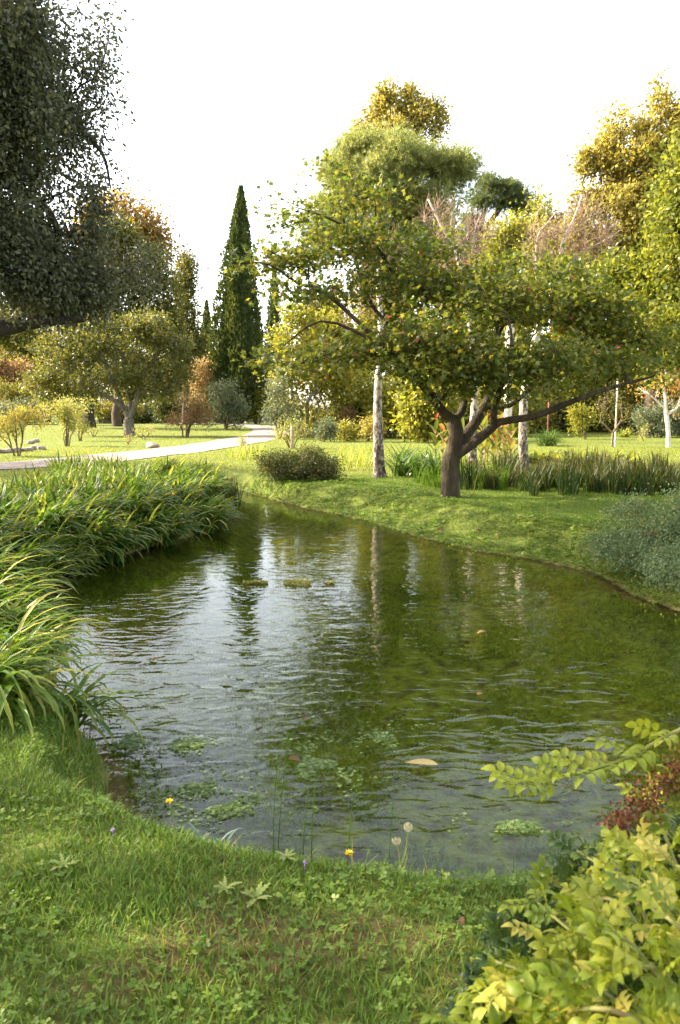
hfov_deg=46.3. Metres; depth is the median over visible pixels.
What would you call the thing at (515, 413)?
hedge bush
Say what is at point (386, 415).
hedge bush
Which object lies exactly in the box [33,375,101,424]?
hedge bush
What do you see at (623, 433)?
lily clump
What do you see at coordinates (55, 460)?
iris clump
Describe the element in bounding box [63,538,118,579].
iris clump
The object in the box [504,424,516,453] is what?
canna
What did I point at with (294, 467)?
waterside bush
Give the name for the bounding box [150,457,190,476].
iris clump
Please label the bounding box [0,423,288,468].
path
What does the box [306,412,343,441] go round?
border bush
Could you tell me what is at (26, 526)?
iris clump
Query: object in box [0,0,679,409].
sky
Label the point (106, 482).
iris clump
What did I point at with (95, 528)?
iris clump
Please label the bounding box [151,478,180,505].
iris clump
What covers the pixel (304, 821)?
flower stalk
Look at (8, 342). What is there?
evergreen oak
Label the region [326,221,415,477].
birch tree
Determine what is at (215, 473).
iris clump
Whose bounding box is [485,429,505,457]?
canna
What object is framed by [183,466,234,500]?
iris clump
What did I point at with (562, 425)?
hedge bush
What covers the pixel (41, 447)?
stone
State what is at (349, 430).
border bush
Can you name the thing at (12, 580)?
iris clump
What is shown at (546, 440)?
fountain grass
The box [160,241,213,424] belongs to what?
ivy clad tree
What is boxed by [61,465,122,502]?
iris clump
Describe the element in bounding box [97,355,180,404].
distant tree
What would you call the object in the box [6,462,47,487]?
iris clump
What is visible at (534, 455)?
broad leaf plant
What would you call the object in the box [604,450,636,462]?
broad leaf plant
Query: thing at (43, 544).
iris clump
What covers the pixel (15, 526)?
iris clump
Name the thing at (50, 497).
iris clump
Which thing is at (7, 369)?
distant tree
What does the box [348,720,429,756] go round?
pondweed patch
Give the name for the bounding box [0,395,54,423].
hedge bush
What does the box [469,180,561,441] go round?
light green tree
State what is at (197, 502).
iris clump
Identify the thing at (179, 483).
iris clump
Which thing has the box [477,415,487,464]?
canna
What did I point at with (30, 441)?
stone
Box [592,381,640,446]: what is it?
bare sapling
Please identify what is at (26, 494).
iris clump
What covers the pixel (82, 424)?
rose bush
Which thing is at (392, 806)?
flower stalk
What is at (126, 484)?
iris clump
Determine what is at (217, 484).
iris clump
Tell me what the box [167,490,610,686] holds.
water
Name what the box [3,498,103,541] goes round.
iris clump
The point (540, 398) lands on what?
hedge bush
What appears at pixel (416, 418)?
hedge bush
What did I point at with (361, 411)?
hedge bush
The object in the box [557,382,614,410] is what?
hedge bush
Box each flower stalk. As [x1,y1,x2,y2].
[273,754,278,852]
[277,733,289,854]
[302,786,309,856]
[311,773,316,856]
[347,768,358,864]
[389,805,393,864]
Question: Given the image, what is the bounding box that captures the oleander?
[622,389,679,437]
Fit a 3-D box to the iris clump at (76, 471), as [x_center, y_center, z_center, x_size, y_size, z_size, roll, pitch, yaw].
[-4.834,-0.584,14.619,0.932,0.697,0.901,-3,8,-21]
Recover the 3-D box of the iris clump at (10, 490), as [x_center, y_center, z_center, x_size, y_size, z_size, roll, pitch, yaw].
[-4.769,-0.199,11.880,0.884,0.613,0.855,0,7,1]
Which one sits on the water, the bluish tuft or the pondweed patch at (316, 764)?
the pondweed patch at (316, 764)
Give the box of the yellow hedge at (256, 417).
[241,380,277,423]
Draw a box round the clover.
[0,694,650,1023]
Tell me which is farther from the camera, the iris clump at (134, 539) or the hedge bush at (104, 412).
the hedge bush at (104, 412)
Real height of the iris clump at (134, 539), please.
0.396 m
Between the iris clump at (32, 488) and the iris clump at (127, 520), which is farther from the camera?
the iris clump at (32, 488)
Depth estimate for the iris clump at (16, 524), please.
9.05 m
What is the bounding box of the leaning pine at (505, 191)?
[452,167,538,373]
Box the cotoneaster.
[573,481,679,596]
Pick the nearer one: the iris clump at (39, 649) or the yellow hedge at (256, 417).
the iris clump at (39, 649)
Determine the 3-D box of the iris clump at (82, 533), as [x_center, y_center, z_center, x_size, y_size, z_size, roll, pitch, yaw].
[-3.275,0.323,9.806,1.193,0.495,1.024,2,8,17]
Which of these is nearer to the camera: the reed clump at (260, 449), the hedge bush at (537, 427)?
the reed clump at (260, 449)
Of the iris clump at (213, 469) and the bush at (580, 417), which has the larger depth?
the bush at (580, 417)
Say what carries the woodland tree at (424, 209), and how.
on the ground at (428, 684)
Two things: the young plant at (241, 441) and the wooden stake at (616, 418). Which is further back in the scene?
the wooden stake at (616, 418)
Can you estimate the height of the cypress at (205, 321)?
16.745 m
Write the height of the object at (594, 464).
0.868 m
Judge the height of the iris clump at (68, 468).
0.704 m
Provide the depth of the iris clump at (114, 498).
11.70 m
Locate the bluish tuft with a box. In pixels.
[185,822,243,853]
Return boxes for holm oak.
[0,0,187,350]
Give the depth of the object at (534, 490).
14.89 m
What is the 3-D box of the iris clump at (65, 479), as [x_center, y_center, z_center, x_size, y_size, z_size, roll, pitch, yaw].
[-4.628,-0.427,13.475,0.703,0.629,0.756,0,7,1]
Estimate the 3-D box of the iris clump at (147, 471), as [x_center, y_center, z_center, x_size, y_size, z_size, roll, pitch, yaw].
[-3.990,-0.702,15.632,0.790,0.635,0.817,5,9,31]
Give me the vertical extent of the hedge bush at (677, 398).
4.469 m
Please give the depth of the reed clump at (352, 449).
24.45 m
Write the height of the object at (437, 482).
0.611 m
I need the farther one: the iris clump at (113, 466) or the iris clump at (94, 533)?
the iris clump at (113, 466)
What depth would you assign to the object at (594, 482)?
15.43 m
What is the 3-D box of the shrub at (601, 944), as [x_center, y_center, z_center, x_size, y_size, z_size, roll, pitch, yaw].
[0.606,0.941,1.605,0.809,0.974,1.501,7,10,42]
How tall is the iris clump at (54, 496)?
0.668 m
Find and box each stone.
[26,440,35,443]
[37,446,45,449]
[146,442,159,447]
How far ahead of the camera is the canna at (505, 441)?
23.90 m
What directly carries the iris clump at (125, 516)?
on the ground at (428, 684)
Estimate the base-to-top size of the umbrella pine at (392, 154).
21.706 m
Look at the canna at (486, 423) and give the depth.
25.28 m
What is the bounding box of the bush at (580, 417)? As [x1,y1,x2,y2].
[561,397,603,438]
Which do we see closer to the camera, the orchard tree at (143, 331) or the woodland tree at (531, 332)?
the orchard tree at (143, 331)
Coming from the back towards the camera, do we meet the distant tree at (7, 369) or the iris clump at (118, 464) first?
the distant tree at (7, 369)
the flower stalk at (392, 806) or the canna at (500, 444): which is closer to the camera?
the flower stalk at (392, 806)
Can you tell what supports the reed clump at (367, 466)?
on the ground at (428, 684)
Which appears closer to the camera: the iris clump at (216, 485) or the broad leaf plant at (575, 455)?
the iris clump at (216, 485)
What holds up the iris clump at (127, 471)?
on the ground at (428, 684)
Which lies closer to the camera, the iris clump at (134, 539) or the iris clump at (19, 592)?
the iris clump at (19, 592)
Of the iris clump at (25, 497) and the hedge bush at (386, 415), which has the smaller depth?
the iris clump at (25, 497)
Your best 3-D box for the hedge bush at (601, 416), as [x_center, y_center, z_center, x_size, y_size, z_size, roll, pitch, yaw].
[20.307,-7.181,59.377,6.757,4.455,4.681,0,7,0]
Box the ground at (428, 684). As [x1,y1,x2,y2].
[0,410,679,1023]
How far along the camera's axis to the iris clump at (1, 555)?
7.07 m
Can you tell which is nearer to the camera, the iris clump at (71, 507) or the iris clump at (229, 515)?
the iris clump at (71, 507)
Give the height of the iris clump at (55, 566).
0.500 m
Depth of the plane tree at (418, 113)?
80.55 m
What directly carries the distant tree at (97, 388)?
on the ground at (428, 684)
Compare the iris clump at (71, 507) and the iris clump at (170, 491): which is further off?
the iris clump at (170, 491)
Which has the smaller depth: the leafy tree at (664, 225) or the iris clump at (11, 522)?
the iris clump at (11, 522)
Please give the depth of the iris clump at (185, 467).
16.15 m
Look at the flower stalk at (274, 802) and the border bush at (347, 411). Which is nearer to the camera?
the flower stalk at (274, 802)
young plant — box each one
[235,435,246,447]
[637,417,649,440]
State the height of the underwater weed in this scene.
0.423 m
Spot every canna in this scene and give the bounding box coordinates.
[423,414,447,457]
[437,423,447,459]
[444,422,448,444]
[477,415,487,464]
[478,413,490,459]
[479,424,496,461]
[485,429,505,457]
[489,412,504,456]
[496,425,516,457]
[501,423,517,453]
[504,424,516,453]
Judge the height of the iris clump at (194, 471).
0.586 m
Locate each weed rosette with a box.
[49,853,79,870]
[214,876,242,893]
[240,881,271,907]
[275,849,296,860]
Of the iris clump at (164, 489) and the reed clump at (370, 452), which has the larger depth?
the reed clump at (370, 452)
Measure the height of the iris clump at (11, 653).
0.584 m
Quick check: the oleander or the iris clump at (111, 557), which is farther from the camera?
the oleander
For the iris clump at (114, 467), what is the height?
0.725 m
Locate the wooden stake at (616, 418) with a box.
[614,383,617,445]
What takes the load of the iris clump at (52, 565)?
on the ground at (428, 684)
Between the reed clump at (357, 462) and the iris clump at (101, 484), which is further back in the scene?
the reed clump at (357, 462)
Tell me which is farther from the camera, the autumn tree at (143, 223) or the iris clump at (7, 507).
the autumn tree at (143, 223)
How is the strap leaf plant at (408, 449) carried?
on the ground at (428, 684)
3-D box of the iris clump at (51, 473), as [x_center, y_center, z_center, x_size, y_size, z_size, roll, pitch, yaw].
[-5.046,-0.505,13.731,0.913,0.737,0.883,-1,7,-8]
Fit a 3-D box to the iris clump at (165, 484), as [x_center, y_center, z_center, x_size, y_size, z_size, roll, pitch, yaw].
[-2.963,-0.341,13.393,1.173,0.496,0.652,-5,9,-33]
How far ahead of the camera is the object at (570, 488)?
14.81 m
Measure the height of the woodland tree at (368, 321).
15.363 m
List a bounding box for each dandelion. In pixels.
[166,798,174,829]
[345,849,354,869]
[392,837,400,866]
[398,822,412,871]
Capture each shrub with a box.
[188,351,220,423]
[199,373,251,429]
[257,299,373,437]
[408,718,679,1023]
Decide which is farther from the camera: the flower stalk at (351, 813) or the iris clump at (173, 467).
the iris clump at (173, 467)
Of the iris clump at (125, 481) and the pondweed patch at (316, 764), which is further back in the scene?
the iris clump at (125, 481)
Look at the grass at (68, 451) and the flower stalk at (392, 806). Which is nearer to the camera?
the flower stalk at (392, 806)
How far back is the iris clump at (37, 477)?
13.38 m
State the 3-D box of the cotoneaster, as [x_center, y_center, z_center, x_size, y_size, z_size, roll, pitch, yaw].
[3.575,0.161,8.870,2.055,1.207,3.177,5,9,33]
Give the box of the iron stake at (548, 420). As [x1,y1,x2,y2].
[547,402,548,431]
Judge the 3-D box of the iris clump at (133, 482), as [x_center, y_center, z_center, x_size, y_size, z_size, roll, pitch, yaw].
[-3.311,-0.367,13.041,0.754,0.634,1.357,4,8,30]
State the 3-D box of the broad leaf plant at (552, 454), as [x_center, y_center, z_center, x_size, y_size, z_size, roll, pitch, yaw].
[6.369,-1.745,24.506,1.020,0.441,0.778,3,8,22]
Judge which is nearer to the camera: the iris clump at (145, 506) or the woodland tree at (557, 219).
the iris clump at (145, 506)
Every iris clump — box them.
[0,467,54,488]
[0,473,32,508]
[0,481,49,500]
[0,496,48,529]
[0,501,63,553]
[0,502,37,547]
[0,507,27,532]
[0,516,33,533]
[0,517,25,552]
[0,517,33,550]
[0,531,43,582]
[0,538,37,575]
[0,540,64,583]
[0,544,56,606]
[0,554,77,632]
[0,577,48,632]
[0,585,90,634]
[0,590,114,694]
[0,604,99,667]
[0,613,29,630]
[0,617,120,735]
[0,619,96,711]
[0,624,76,709]
[0,639,33,710]
[0,639,79,711]
[1,466,40,493]
[1,508,36,540]
[2,496,42,531]
[2,567,65,602]
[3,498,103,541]
[4,475,58,518]
[4,513,71,549]
[5,480,49,497]
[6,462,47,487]
[7,476,58,518]
[7,477,57,498]
[7,496,61,525]
[8,472,42,493]
[10,493,107,536]
[11,576,72,613]
[12,508,108,559]
[13,493,99,521]
[13,532,79,575]
[13,563,71,596]
[16,573,71,604]
[17,482,84,517]
[18,459,63,486]
[21,462,74,484]
[21,483,84,517]
[21,484,65,507]
[23,587,87,634]
[24,565,65,594]
[25,547,96,602]
[28,499,108,526]
[31,458,73,477]
[31,469,88,498]
[31,563,78,596]
[32,473,74,494]
[33,492,125,535]
[41,450,70,469]
[42,480,85,500]
[42,542,95,580]
[44,458,81,481]
[45,487,119,521]
[45,648,153,751]
[46,482,132,523]
[47,448,76,472]
[49,461,86,477]
[49,469,76,491]
[49,535,106,578]
[50,460,98,482]
[54,456,89,473]
[56,520,137,566]
[57,517,135,570]
[58,452,94,469]
[59,521,118,550]
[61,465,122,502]
[62,470,109,488]
[62,488,120,516]
[62,508,149,561]
[62,524,158,565]
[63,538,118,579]
[64,453,92,465]
[64,457,90,471]
[64,467,109,502]
[68,498,143,534]
[71,466,102,485]
[76,452,119,467]
[76,485,143,518]
[77,461,115,483]
[77,474,118,496]
[79,453,118,472]
[79,489,139,514]
[81,461,115,481]
[85,473,130,499]
[88,468,134,482]
[94,457,131,473]
[101,458,146,476]
[102,466,156,493]
[103,508,165,551]
[104,479,169,513]
[105,472,167,502]
[105,484,169,520]
[106,456,136,469]
[109,477,147,498]
[109,478,186,517]
[110,460,145,481]
[113,458,143,470]
[114,524,156,551]
[115,457,154,482]
[115,511,168,547]
[118,502,193,549]
[120,484,193,517]
[121,504,200,536]
[123,463,163,476]
[128,460,160,474]
[131,474,175,494]
[133,465,182,485]
[134,510,197,547]
[135,457,186,466]
[135,470,189,483]
[136,478,193,489]
[142,507,212,543]
[143,459,173,474]
[144,479,185,510]
[148,461,206,473]
[149,509,217,548]
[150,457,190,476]
[150,459,200,480]
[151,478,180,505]
[154,498,208,524]
[155,467,220,482]
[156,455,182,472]
[156,469,212,501]
[157,476,208,503]
[162,495,207,518]
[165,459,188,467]
[166,468,215,494]
[167,477,208,508]
[170,496,218,524]
[174,497,227,526]
[178,462,238,492]
[178,463,228,480]
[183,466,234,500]
[183,494,240,533]
[185,467,212,479]
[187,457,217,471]
[187,461,230,476]
[188,495,246,522]
[196,489,239,512]
[197,473,237,497]
[199,470,236,500]
[199,498,247,536]
[204,468,241,495]
[213,498,243,517]
[216,498,250,525]
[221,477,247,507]
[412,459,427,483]
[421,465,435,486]
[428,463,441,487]
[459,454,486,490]
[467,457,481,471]
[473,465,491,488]
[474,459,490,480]
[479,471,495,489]
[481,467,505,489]
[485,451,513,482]
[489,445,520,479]
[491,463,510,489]
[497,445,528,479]
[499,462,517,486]
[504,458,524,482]
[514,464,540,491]
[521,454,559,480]
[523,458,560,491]
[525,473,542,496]
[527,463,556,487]
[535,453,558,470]
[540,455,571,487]
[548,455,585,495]
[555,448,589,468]
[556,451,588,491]
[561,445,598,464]
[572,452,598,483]
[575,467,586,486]
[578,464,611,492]
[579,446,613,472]
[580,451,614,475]
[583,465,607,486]
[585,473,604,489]
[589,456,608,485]
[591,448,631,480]
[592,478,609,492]
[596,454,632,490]
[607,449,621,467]
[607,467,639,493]
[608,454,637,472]
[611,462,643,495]
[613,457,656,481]
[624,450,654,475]
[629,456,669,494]
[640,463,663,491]
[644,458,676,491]
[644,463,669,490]
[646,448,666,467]
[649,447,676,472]
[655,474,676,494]
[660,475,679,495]
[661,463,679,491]
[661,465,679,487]
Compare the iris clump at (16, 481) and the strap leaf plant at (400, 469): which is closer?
the iris clump at (16, 481)
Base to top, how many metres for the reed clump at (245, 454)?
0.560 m
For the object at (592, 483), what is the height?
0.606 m
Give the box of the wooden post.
[290,426,293,448]
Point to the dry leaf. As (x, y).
(461, 920)
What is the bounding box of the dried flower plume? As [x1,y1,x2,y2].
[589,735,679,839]
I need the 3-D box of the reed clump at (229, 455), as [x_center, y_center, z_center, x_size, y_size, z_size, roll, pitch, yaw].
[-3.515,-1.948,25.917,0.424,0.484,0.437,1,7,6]
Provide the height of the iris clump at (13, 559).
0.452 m
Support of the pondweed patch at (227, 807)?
on the water
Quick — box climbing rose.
[257,364,300,437]
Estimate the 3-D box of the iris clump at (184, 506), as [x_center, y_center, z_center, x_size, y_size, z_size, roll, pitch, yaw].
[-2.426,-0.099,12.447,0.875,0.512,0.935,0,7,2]
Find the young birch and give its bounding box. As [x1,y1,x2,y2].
[623,361,679,447]
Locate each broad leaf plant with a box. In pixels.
[517,450,549,463]
[538,449,563,461]
[560,450,590,460]
[585,452,612,460]
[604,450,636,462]
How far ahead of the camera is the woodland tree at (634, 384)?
69.95 m
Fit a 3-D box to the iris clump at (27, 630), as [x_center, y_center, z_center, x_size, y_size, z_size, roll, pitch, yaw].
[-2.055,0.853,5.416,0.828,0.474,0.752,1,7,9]
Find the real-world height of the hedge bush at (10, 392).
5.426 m
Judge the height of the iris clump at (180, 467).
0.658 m
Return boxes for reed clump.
[226,447,236,458]
[235,446,245,459]
[241,443,252,457]
[247,444,258,458]
[255,445,264,454]
[336,444,356,464]
[340,452,355,470]
[345,443,361,461]
[349,450,364,465]
[356,443,369,460]
[358,453,372,469]
[360,443,372,465]
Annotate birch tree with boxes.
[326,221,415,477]
[410,187,506,465]
[507,180,629,469]
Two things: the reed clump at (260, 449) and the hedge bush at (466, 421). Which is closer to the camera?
the reed clump at (260, 449)
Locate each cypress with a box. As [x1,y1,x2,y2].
[198,299,214,399]
[205,185,270,423]
[261,271,282,399]
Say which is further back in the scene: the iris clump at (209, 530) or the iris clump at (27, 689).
the iris clump at (209, 530)
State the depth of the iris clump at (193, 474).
14.83 m
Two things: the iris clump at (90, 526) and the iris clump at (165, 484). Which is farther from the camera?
the iris clump at (165, 484)
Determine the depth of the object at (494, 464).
16.81 m
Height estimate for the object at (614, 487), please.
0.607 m
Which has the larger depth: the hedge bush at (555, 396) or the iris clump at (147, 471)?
the hedge bush at (555, 396)
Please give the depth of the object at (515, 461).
18.13 m
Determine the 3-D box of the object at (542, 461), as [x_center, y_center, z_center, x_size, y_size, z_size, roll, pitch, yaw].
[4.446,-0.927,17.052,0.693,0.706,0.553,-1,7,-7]
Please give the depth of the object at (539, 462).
16.86 m
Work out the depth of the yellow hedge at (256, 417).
90.11 m
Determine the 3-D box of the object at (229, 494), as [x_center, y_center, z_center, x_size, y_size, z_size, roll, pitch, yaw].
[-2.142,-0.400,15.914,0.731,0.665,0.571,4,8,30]
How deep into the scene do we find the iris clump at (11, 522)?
9.40 m
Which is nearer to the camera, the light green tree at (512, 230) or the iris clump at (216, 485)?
the iris clump at (216, 485)
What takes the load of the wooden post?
on the ground at (428, 684)
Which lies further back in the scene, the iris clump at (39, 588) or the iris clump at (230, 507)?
the iris clump at (230, 507)
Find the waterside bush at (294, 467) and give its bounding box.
[247,441,347,487]
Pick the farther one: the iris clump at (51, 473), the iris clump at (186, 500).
the iris clump at (51, 473)
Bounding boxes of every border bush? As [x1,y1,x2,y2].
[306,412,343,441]
[325,404,358,426]
[331,415,362,440]
[356,411,386,441]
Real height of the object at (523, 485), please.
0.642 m
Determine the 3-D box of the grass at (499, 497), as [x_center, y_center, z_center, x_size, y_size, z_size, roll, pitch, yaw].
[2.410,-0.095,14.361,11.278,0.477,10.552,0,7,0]
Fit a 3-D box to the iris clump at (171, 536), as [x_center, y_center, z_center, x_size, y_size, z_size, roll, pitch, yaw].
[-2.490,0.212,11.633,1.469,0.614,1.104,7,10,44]
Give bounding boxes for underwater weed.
[42,535,679,885]
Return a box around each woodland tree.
[108,344,176,370]
[270,294,385,406]
[309,222,439,384]
[384,175,505,395]
[430,198,487,258]
[491,222,566,395]
[505,182,572,328]
[539,218,643,431]
[549,329,638,397]
[607,372,679,403]
[620,296,679,427]
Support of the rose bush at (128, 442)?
on the ground at (428, 684)
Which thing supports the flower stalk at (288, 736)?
on the ground at (428, 684)
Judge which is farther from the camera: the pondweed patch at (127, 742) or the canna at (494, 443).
the canna at (494, 443)
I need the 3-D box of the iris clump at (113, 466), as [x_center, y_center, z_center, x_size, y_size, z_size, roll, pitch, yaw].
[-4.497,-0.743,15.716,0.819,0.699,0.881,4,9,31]
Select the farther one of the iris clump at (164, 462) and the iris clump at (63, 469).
the iris clump at (164, 462)
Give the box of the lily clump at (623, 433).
[614,428,633,436]
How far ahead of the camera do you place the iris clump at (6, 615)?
5.85 m
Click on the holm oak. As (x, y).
(39, 269)
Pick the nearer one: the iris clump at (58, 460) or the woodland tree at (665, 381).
the iris clump at (58, 460)
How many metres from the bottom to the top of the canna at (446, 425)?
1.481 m
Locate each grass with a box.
[0,428,679,447]
[0,446,679,478]
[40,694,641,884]
[185,474,678,577]
[528,427,572,446]
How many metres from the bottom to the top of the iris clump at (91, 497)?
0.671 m
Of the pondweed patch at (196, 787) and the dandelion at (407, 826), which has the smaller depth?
the dandelion at (407, 826)
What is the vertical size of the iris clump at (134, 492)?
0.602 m
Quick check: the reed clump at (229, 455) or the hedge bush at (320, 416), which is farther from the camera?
the hedge bush at (320, 416)
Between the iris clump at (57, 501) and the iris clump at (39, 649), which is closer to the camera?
the iris clump at (39, 649)
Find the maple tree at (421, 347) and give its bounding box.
[206,148,679,497]
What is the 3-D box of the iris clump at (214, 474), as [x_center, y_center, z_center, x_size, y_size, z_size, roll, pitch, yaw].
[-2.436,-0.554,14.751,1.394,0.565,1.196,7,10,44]
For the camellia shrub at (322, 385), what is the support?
on the ground at (428, 684)
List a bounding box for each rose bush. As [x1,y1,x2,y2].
[0,400,55,456]
[37,393,95,445]
[66,396,90,440]
[87,424,107,436]
[123,433,134,444]
[131,423,156,438]
[161,387,218,437]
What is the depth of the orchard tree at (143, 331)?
47.73 m
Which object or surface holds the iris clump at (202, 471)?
on the ground at (428, 684)
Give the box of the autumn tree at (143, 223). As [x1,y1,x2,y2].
[65,176,185,426]
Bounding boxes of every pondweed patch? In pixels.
[44,598,84,610]
[98,684,179,792]
[117,753,253,816]
[120,768,355,841]
[135,734,225,755]
[227,719,405,830]
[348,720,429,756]
[422,801,613,844]
[485,585,552,607]
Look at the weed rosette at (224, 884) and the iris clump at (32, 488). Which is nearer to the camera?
the weed rosette at (224, 884)
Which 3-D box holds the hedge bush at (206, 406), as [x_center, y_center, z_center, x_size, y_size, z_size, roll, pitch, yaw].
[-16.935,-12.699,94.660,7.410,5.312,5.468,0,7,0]
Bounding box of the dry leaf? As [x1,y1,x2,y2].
[456,917,464,924]
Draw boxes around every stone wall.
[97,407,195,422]
[244,379,276,422]
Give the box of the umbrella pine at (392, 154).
[273,117,495,391]
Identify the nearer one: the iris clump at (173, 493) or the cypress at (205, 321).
the iris clump at (173, 493)
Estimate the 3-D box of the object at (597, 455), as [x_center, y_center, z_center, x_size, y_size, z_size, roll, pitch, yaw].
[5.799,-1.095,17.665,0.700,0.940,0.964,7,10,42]
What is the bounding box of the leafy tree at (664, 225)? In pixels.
[578,124,679,396]
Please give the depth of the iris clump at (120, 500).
11.17 m
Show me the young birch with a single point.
(667, 423)
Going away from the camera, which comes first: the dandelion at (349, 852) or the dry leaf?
the dry leaf
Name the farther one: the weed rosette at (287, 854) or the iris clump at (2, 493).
the iris clump at (2, 493)
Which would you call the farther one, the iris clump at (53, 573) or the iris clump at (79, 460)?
the iris clump at (79, 460)
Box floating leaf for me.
[405,759,437,764]
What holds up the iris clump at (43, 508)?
on the ground at (428, 684)
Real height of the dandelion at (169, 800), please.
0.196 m
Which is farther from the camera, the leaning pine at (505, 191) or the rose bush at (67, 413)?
the leaning pine at (505, 191)
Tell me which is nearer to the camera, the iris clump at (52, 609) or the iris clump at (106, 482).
the iris clump at (52, 609)
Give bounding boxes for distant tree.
[0,348,52,419]
[13,338,79,421]
[73,356,110,401]
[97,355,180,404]
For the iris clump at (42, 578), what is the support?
on the ground at (428, 684)
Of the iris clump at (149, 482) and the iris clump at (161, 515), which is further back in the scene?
the iris clump at (149, 482)
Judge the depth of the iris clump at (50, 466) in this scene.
16.48 m
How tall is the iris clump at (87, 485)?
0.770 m
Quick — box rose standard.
[267,415,310,447]
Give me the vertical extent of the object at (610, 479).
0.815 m
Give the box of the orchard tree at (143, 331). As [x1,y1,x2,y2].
[12,304,199,435]
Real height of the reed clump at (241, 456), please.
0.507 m
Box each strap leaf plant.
[371,443,435,476]
[387,440,427,470]
[392,449,437,474]
[405,443,446,472]
[411,447,462,476]
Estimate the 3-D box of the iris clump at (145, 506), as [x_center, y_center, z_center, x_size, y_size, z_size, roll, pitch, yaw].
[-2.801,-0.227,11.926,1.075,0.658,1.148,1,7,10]
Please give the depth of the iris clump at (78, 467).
16.17 m
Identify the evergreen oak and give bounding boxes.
[0,201,198,427]
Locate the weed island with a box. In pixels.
[243,577,335,589]
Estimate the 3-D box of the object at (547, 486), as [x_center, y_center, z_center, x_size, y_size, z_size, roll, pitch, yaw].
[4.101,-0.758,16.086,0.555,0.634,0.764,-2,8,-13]
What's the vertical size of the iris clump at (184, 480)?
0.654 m
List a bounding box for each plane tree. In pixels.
[334,73,458,381]
[552,67,679,435]
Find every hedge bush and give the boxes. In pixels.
[0,376,35,422]
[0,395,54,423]
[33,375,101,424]
[94,397,148,423]
[133,398,178,422]
[146,389,204,423]
[172,390,207,422]
[286,402,361,435]
[326,374,396,436]
[353,371,412,437]
[385,369,469,442]
[430,382,491,440]
[448,381,532,436]
[512,379,549,431]
[528,391,564,433]
[542,387,567,403]
[548,395,605,432]
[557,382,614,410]
[589,394,629,431]
[593,382,661,432]
[660,385,679,435]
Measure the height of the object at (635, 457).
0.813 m
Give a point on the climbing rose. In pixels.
(277, 411)
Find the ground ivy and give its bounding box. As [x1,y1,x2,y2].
[188,475,679,613]
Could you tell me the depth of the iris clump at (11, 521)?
8.93 m
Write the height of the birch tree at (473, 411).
7.180 m
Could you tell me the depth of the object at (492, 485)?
15.87 m

